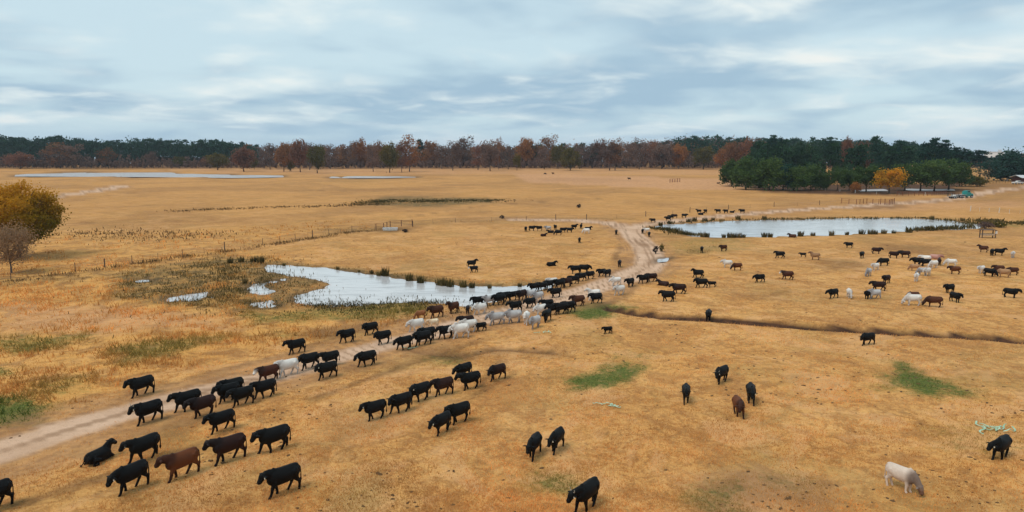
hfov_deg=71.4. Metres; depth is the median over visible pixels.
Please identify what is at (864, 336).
cow
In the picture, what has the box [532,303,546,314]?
cow
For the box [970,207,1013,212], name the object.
wire fence
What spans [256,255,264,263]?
reed clump
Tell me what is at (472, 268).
calf
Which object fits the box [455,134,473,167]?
autumn tree
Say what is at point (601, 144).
autumn tree
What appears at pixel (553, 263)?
cow
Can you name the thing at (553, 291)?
cow
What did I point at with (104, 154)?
autumn tree
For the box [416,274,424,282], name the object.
reed clump
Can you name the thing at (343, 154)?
autumn tree
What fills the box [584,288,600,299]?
cow
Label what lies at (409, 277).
reed clump
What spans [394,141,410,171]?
autumn tree
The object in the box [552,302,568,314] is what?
cow
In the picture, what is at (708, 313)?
cow
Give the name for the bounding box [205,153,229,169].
oak tree
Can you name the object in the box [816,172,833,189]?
evergreen tree
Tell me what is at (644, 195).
ground
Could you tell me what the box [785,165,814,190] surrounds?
evergreen tree
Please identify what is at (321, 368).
cow
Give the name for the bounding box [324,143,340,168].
autumn tree
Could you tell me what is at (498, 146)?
autumn tree
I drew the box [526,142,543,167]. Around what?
autumn tree
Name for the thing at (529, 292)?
cow
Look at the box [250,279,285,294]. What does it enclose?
puddle
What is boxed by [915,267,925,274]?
cow
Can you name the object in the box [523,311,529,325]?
cow
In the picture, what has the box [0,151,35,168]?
autumn tree
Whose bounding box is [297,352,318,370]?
cow
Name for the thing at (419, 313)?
calf
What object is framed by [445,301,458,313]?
cow
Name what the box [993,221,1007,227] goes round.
scrub bush
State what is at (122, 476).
cow
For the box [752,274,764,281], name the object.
cow
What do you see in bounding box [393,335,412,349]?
cow
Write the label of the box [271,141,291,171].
autumn tree
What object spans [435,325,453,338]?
cow
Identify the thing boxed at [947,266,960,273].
cow
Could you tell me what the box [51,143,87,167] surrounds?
autumn tree
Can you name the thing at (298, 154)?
autumn tree
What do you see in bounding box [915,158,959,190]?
evergreen tree
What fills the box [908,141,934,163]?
pine tree
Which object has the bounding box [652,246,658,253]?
weed bush
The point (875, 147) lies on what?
pine tree
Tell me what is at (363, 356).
cow
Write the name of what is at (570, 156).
oak tree
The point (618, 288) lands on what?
cow
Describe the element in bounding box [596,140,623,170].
autumn tree
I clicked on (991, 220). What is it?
bank brush
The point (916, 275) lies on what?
cow
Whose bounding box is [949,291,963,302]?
cow
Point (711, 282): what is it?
calf
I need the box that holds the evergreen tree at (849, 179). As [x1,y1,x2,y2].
[843,169,859,190]
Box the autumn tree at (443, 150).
[429,145,448,168]
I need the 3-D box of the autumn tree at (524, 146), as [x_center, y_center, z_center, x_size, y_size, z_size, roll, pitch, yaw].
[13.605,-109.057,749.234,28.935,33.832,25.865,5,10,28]
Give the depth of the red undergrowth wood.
723.78 m
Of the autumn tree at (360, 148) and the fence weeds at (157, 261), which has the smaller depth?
the fence weeds at (157, 261)
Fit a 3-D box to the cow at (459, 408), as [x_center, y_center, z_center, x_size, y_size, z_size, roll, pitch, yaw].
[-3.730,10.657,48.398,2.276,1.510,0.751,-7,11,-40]
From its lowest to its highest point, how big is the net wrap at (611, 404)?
0.138 m
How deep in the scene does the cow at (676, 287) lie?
91.34 m
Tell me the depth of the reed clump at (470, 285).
96.28 m
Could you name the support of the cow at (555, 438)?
on the ground at (644, 195)
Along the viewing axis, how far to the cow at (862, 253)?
121.73 m
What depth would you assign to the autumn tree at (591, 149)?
726.34 m
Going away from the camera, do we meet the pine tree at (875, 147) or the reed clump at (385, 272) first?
the reed clump at (385, 272)
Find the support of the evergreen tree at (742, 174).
on the ground at (644, 195)
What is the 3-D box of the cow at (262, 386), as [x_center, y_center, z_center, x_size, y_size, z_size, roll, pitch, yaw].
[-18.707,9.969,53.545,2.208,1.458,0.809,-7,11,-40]
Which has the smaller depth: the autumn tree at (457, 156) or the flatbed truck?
the flatbed truck
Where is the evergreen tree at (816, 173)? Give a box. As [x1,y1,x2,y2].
[801,162,825,189]
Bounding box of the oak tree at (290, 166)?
[286,152,295,170]
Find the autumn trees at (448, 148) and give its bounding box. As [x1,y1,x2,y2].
[255,136,725,166]
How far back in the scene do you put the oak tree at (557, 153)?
701.89 m
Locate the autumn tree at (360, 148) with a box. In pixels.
[351,137,366,167]
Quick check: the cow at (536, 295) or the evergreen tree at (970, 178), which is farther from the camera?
the evergreen tree at (970, 178)
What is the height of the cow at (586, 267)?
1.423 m
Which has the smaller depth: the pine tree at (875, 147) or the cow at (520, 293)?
the cow at (520, 293)
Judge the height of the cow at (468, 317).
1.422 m
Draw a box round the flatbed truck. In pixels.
[955,190,973,197]
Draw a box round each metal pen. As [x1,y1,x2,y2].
[376,220,411,227]
[841,199,878,204]
[880,198,894,204]
[902,190,946,195]
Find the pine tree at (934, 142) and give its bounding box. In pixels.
[926,137,943,162]
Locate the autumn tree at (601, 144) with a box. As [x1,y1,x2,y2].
[593,138,608,167]
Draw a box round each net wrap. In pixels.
[594,402,619,407]
[975,421,1015,433]
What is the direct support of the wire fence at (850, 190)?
on the ground at (644, 195)
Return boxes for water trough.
[383,227,397,230]
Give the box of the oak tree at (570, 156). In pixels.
[558,147,582,169]
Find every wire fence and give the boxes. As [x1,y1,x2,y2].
[2,224,373,279]
[412,214,586,226]
[586,200,834,219]
[754,185,925,194]
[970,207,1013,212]
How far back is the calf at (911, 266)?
108.88 m
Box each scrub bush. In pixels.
[977,221,994,228]
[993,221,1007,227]
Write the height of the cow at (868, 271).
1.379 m
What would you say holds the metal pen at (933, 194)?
on the ground at (644, 195)
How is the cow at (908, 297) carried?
on the ground at (644, 195)
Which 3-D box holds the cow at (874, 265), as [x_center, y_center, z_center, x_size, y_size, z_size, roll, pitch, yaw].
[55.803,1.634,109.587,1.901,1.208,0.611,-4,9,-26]
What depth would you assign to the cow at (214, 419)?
46.78 m
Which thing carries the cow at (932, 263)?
on the ground at (644, 195)
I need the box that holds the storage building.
[985,150,1004,157]
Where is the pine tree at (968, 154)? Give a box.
[959,149,976,166]
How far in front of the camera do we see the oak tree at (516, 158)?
647.62 m
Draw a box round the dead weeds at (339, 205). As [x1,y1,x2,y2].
[156,203,388,211]
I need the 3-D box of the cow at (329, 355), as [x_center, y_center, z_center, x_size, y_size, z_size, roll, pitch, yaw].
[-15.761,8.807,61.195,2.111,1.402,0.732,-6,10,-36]
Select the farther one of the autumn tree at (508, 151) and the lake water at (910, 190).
the autumn tree at (508, 151)
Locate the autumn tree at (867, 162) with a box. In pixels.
[853,140,873,169]
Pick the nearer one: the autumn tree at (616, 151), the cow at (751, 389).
the cow at (751, 389)
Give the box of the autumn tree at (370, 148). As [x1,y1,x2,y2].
[360,142,380,171]
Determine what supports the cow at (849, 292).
on the ground at (644, 195)
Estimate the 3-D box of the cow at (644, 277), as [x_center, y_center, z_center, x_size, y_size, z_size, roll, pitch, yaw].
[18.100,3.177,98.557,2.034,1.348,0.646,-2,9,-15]
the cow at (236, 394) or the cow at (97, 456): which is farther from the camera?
the cow at (236, 394)
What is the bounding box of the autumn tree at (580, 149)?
[572,142,591,167]
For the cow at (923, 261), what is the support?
on the ground at (644, 195)
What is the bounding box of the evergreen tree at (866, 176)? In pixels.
[850,164,883,191]
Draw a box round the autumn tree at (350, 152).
[346,141,361,167]
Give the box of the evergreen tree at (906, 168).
[891,163,924,190]
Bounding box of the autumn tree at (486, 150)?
[477,139,501,170]
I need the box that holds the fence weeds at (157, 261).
[3,229,380,285]
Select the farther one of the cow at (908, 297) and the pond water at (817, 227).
the pond water at (817, 227)
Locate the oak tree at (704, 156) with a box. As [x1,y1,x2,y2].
[691,145,718,168]
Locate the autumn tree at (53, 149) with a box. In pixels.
[40,142,80,167]
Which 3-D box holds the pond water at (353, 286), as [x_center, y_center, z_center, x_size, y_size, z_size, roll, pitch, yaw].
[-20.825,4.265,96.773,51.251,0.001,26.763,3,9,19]
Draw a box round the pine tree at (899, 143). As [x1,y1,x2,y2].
[894,140,912,161]
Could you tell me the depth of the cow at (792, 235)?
151.28 m
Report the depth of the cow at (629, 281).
95.79 m
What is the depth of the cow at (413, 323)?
72.67 m
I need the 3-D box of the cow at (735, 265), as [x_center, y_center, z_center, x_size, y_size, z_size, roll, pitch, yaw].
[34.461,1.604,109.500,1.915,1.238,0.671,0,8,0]
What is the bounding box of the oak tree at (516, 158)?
[512,153,520,167]
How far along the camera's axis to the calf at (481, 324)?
72.73 m
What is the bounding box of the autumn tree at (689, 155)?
[677,147,694,167]
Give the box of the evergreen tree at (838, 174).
[824,166,851,190]
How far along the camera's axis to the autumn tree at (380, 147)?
723.13 m
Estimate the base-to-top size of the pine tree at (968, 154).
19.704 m
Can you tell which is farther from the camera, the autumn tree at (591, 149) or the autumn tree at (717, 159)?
the autumn tree at (591, 149)
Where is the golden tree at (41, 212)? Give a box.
[0,179,71,256]
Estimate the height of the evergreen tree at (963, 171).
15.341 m
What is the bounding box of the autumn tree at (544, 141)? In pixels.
[534,134,558,161]
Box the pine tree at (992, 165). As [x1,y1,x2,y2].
[972,160,1007,179]
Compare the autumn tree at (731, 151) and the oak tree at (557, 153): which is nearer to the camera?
the autumn tree at (731, 151)
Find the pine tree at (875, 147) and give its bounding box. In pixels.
[863,135,884,163]
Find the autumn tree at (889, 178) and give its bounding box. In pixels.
[870,167,909,193]
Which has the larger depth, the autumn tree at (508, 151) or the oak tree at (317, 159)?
the autumn tree at (508, 151)
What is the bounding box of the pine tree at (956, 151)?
[948,146,971,165]
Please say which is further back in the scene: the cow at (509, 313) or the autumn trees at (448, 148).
the autumn trees at (448, 148)
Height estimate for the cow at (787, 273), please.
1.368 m
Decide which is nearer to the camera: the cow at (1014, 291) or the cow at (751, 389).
the cow at (751, 389)
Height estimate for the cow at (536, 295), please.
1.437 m
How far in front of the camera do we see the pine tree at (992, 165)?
413.27 m
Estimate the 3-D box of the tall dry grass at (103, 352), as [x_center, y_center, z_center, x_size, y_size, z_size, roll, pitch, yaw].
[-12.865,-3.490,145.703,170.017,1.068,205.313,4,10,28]
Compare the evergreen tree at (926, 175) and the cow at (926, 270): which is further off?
the evergreen tree at (926, 175)
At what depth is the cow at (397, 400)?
50.20 m
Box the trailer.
[947,193,958,198]
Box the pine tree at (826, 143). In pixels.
[818,137,837,171]
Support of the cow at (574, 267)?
on the ground at (644, 195)
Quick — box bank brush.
[946,217,1023,224]
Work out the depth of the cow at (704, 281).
95.41 m
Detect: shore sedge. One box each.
[53,251,342,337]
[262,294,510,317]
[642,226,712,235]
[664,216,980,223]
[906,223,982,231]
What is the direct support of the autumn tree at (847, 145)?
on the ground at (644, 195)
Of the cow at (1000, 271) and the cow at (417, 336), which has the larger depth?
the cow at (1000, 271)
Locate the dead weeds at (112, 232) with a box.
[43,224,255,245]
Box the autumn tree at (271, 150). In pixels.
[258,143,276,168]
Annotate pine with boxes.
[0,134,1022,167]
[744,138,962,171]
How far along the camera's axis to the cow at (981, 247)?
129.04 m
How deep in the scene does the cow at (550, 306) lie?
79.30 m
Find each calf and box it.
[413,310,425,318]
[425,318,438,326]
[468,266,477,272]
[473,322,486,331]
[601,326,612,333]
[707,281,716,286]
[864,290,870,298]
[907,264,919,270]
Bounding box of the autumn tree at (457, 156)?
[450,142,467,162]
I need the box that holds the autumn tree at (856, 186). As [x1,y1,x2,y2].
[849,182,861,191]
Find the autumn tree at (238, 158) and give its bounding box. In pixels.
[229,146,256,171]
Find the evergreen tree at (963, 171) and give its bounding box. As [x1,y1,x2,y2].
[930,158,974,189]
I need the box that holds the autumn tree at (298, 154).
[288,139,309,171]
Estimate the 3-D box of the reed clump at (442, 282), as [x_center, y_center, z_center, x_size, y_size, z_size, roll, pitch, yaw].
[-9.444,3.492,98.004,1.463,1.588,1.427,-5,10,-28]
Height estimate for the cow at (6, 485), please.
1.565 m
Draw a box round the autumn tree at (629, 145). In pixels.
[619,141,637,167]
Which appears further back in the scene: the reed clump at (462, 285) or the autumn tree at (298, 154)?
the autumn tree at (298, 154)
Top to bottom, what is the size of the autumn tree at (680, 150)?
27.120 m
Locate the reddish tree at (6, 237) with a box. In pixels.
[0,219,40,272]
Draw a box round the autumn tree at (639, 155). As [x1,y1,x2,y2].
[623,137,651,168]
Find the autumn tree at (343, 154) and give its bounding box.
[333,144,351,164]
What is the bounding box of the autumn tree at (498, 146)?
[494,136,505,168]
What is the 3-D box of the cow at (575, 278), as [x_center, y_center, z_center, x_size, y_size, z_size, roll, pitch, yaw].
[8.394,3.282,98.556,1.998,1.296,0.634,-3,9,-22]
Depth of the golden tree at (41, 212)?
120.63 m
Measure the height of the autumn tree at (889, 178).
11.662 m
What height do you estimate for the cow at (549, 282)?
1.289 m
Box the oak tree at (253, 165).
[250,158,258,168]
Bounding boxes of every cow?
[0,478,13,504]
[80,438,116,466]
[105,459,149,496]
[118,432,160,463]
[122,374,154,398]
[127,398,163,426]
[154,447,200,482]
[166,388,201,412]
[182,394,216,418]
[201,408,235,434]
[202,432,246,466]
[211,382,239,404]
[216,377,243,398]
[225,385,254,407]
[249,378,276,399]
[250,424,290,453]
[253,364,279,380]
[257,462,301,499]
[273,358,298,377]
[282,338,305,354]
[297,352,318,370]
[313,360,337,380]
[316,350,339,361]
[336,328,355,343]
[353,350,376,366]
[358,399,386,421]
[361,321,377,335]
[372,330,391,344]
[387,391,412,413]
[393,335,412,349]
[405,318,424,331]
[408,381,430,402]
[412,330,431,346]
[416,326,435,341]
[426,305,443,318]
[427,410,451,436]
[429,376,453,396]
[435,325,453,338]
[443,401,470,424]
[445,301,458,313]
[447,322,469,338]
[452,361,471,380]
[454,371,480,390]
[455,315,473,320]
[458,318,477,331]
[467,259,478,266]
[469,296,484,305]
[471,302,486,314]
[482,294,493,304]
[485,311,504,325]
[486,363,505,381]
[491,293,505,305]
[496,291,509,302]
[504,309,521,323]
[505,301,521,310]
[509,291,517,299]
[514,289,526,300]
[522,297,535,308]
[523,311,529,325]
[523,431,542,461]
[524,289,534,298]
[527,283,539,291]
[527,315,540,328]
[530,291,543,301]
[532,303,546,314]
[536,282,547,290]
[538,299,553,304]
[540,309,551,322]
[542,280,553,288]
[544,304,559,313]
[546,426,564,454]
[547,260,557,265]
[547,288,561,297]
[552,279,564,287]
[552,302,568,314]
[560,277,572,286]
[560,301,575,311]
[566,476,599,511]
[567,265,580,273]
[567,275,578,284]
[568,295,584,305]
[574,273,586,281]
[580,264,591,271]
[581,228,589,233]
[584,271,594,279]
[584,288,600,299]
[587,293,602,303]
[596,268,604,276]
[603,269,610,276]
[608,276,620,285]
[612,284,624,295]
[624,278,633,287]
[636,274,649,283]
[644,273,656,281]
[655,279,668,285]
[658,290,675,301]
[668,283,686,293]
[682,383,690,403]
[691,268,703,277]
[693,278,707,287]
[704,309,711,321]
[713,364,728,384]
[719,245,726,250]
[720,259,732,267]
[730,263,741,269]
[732,395,745,418]
[746,382,757,405]
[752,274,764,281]
[773,251,784,257]
[779,270,793,279]
[787,233,796,237]
[808,251,819,259]
[825,288,838,298]
[843,242,852,247]
[846,288,853,298]
[859,251,864,258]
[860,332,874,345]
[864,268,871,276]
[867,288,880,298]
[868,281,885,290]
[871,247,883,253]
[871,263,878,270]
[876,258,888,265]
[881,275,890,282]
[884,462,923,495]
[888,251,901,258]
[899,250,910,257]
[901,293,921,305]
[909,257,922,265]
[913,273,918,281]
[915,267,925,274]
[918,255,930,258]
[918,258,930,266]
[922,267,930,275]
[922,295,942,307]
[928,260,937,267]
[929,254,943,259]
[942,258,956,265]
[943,284,954,292]
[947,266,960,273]
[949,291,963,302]
[976,244,988,251]
[977,265,984,272]
[983,268,998,276]
[986,434,1012,459]
[991,265,1004,269]
[994,248,1007,255]
[994,268,1010,277]
[1002,288,1021,297]
[1006,267,1018,274]
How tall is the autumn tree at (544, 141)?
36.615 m
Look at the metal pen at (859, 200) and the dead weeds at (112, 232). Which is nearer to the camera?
the dead weeds at (112, 232)
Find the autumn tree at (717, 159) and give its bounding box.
[713,148,725,167]
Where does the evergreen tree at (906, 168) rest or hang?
on the ground at (644, 195)
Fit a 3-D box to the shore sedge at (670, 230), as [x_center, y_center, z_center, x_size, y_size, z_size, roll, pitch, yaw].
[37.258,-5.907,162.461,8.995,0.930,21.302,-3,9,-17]
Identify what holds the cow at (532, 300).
on the ground at (644, 195)
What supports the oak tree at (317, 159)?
on the ground at (644, 195)
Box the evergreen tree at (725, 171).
[718,158,737,185]
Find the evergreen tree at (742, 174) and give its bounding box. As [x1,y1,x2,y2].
[730,156,760,189]
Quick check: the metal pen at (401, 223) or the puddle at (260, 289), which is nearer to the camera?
the puddle at (260, 289)
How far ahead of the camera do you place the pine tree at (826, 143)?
497.06 m
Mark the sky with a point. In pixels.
(337, 73)
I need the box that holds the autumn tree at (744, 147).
[738,135,755,159]
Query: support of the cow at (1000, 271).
on the ground at (644, 195)
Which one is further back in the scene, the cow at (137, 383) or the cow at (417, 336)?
the cow at (417, 336)
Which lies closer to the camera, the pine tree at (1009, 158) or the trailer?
the trailer
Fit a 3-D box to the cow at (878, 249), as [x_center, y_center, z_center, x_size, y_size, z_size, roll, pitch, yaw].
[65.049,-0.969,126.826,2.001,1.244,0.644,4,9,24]
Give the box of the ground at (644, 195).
[0,163,1023,511]
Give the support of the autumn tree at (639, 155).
on the ground at (644, 195)
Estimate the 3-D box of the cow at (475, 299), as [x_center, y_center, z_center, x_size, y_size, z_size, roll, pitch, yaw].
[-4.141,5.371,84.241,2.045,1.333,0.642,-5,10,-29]
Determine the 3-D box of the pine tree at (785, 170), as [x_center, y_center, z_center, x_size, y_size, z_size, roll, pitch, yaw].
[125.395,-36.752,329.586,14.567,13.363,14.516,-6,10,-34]
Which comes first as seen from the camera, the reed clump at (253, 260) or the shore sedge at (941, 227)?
the reed clump at (253, 260)
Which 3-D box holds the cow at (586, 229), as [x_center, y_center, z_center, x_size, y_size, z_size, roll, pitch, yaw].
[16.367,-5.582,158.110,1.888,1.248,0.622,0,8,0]
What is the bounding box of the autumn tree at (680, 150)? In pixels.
[670,142,690,168]
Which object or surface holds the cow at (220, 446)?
on the ground at (644, 195)
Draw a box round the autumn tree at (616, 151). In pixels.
[603,137,629,169]
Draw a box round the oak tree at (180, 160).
[170,156,186,165]
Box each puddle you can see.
[167,292,211,301]
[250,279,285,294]
[250,300,274,307]
[657,258,668,261]
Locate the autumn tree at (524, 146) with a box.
[514,137,536,167]
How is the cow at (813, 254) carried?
on the ground at (644, 195)
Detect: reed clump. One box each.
[237,255,244,261]
[249,255,256,261]
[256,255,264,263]
[381,267,389,275]
[405,272,413,280]
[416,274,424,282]
[438,278,448,285]
[445,278,454,286]
[458,280,466,287]
[468,282,474,287]
[797,230,804,236]
[858,229,865,234]
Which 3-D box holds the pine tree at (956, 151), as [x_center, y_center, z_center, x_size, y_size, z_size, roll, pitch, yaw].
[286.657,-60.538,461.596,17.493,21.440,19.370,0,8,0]
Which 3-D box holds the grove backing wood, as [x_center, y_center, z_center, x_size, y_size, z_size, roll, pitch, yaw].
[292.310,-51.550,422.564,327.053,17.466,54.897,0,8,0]
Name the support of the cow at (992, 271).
on the ground at (644, 195)
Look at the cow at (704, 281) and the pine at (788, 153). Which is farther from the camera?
the pine at (788, 153)
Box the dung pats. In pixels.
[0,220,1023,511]
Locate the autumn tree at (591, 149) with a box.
[581,141,602,167]
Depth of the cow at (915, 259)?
114.45 m
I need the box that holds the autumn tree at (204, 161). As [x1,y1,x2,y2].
[201,156,209,167]
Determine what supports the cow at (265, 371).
on the ground at (644, 195)
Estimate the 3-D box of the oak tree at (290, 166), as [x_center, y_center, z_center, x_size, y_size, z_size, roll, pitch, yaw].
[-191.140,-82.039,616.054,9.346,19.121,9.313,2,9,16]
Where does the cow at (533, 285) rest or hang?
on the ground at (644, 195)
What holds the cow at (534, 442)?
on the ground at (644, 195)
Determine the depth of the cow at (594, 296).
85.54 m
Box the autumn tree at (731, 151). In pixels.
[721,141,746,163]
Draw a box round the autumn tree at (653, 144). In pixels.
[641,139,658,167]
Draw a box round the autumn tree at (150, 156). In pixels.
[143,151,158,167]
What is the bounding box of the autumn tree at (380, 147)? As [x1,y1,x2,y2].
[373,140,387,167]
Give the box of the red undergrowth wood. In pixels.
[0,153,1006,167]
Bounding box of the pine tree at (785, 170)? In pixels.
[768,162,794,190]
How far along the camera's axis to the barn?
400.69 m
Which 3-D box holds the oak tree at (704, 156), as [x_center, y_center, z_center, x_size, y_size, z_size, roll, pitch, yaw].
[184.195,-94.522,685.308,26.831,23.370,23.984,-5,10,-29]
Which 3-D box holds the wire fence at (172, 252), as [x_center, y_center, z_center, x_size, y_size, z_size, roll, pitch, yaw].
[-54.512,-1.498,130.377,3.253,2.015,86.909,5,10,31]
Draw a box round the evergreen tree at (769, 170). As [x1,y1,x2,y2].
[753,155,789,190]
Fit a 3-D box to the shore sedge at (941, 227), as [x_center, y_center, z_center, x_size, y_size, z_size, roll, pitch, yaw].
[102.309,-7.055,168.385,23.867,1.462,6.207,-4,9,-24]
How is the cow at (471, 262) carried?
on the ground at (644, 195)
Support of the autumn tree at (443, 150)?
on the ground at (644, 195)
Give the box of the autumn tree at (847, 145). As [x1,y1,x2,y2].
[839,137,853,163]
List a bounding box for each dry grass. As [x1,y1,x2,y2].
[0,201,960,427]
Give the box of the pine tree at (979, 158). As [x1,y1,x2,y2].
[962,150,993,175]
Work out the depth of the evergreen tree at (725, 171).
362.94 m
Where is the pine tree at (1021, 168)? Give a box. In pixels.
[1009,155,1023,178]
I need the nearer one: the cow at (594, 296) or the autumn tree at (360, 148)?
the cow at (594, 296)
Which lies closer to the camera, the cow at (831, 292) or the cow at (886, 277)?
the cow at (831, 292)
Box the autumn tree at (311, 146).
[302,142,314,169]
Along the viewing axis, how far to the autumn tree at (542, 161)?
685.23 m
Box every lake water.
[15,172,283,177]
[330,176,410,177]
[859,189,954,190]
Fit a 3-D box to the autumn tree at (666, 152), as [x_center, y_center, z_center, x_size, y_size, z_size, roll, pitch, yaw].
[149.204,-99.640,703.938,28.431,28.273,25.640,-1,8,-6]
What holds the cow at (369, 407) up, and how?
on the ground at (644, 195)
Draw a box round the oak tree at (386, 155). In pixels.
[378,141,400,172]
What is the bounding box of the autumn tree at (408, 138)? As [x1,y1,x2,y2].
[397,134,424,171]
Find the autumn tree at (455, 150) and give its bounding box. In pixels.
[443,140,463,169]
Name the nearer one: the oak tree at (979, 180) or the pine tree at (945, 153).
the oak tree at (979, 180)
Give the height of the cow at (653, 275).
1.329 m
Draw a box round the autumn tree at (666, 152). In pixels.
[648,141,675,168]
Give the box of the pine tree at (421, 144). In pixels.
[416,138,424,160]
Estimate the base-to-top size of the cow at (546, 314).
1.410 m
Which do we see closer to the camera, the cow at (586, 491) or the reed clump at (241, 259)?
the cow at (586, 491)
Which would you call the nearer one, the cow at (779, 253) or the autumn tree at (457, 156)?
the cow at (779, 253)
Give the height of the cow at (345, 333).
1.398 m
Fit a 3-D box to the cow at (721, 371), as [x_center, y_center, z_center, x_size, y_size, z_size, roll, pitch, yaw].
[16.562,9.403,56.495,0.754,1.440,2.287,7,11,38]
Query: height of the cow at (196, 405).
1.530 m
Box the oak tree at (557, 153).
[548,143,564,163]
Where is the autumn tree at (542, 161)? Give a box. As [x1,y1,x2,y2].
[534,148,551,168]
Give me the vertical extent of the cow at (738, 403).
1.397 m
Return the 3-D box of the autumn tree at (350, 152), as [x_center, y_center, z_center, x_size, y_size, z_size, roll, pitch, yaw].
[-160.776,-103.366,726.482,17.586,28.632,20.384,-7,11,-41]
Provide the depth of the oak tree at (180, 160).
726.24 m
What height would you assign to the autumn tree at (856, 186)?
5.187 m
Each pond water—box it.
[264,265,551,306]
[657,218,979,237]
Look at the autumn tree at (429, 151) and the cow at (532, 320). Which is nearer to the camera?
the cow at (532, 320)
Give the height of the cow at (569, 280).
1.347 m
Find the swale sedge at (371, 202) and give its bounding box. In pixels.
[342,198,515,205]
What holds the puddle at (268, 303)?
on the ground at (644, 195)
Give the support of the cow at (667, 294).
on the ground at (644, 195)
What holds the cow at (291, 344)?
on the ground at (644, 195)
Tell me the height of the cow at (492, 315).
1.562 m
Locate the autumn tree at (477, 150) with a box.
[470,143,489,165]
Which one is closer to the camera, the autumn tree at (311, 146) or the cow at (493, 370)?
the cow at (493, 370)
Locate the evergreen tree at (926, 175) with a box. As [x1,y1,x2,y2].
[907,159,944,190]
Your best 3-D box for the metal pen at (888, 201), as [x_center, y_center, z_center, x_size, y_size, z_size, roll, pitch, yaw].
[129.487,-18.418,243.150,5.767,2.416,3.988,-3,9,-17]
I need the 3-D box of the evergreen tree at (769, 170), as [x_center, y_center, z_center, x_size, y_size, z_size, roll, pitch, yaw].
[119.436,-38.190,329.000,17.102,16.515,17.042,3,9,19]
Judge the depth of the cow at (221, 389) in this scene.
52.18 m
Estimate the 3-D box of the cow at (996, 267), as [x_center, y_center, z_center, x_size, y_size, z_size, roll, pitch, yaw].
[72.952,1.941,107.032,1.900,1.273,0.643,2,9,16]
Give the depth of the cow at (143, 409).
48.17 m
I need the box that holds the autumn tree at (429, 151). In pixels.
[421,140,440,161]
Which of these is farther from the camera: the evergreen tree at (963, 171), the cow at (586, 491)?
the evergreen tree at (963, 171)
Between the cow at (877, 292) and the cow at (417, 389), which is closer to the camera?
the cow at (417, 389)
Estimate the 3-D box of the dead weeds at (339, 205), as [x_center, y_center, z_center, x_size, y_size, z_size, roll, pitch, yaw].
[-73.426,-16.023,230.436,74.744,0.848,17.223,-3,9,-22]
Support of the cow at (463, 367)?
on the ground at (644, 195)
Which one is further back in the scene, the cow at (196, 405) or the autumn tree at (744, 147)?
the autumn tree at (744, 147)
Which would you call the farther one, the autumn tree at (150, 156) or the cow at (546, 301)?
the autumn tree at (150, 156)
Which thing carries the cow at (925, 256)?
on the ground at (644, 195)
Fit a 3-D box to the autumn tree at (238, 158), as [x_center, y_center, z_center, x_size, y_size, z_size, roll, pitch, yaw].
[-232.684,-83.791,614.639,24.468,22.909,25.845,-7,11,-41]
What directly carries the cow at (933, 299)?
on the ground at (644, 195)
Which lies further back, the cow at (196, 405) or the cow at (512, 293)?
the cow at (512, 293)
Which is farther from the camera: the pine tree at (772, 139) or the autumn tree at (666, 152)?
the autumn tree at (666, 152)
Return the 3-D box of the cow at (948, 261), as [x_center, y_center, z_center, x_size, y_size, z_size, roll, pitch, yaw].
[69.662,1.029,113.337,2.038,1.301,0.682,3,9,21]
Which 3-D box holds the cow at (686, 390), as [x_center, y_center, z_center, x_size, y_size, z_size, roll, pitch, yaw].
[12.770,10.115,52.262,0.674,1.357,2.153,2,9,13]
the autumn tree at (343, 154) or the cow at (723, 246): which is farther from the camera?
the autumn tree at (343, 154)
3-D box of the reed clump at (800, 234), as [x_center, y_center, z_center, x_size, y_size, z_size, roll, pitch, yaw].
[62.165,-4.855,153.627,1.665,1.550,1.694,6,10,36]
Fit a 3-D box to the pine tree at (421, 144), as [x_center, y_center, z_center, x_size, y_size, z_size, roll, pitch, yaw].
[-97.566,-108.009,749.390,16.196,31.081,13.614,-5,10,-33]
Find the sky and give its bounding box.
[0,0,1023,162]
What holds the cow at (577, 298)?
on the ground at (644, 195)
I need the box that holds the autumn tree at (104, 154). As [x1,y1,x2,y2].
[94,147,118,167]
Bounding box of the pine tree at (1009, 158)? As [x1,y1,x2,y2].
[981,146,1023,180]
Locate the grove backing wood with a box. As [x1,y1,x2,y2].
[739,154,955,182]
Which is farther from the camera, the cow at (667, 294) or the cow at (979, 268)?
the cow at (979, 268)
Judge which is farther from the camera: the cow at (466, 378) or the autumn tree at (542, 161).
the autumn tree at (542, 161)
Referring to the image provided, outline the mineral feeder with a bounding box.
[979,229,997,237]
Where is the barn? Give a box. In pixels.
[1010,175,1023,181]
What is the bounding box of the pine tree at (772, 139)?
[766,135,779,155]
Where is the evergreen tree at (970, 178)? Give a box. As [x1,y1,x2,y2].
[953,167,974,185]
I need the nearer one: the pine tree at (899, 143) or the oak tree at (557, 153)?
the pine tree at (899, 143)
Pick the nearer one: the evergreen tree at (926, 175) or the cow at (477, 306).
the cow at (477, 306)
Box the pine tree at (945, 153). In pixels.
[934,139,953,161]
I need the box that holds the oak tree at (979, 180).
[969,176,991,185]
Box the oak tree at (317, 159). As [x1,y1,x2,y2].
[305,143,326,172]
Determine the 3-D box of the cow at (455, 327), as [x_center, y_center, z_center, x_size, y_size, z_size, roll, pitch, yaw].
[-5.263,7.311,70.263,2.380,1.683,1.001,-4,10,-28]
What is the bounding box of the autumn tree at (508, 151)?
[500,144,518,168]
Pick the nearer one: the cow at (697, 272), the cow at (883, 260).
the cow at (697, 272)
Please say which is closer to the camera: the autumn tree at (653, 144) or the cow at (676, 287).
the cow at (676, 287)

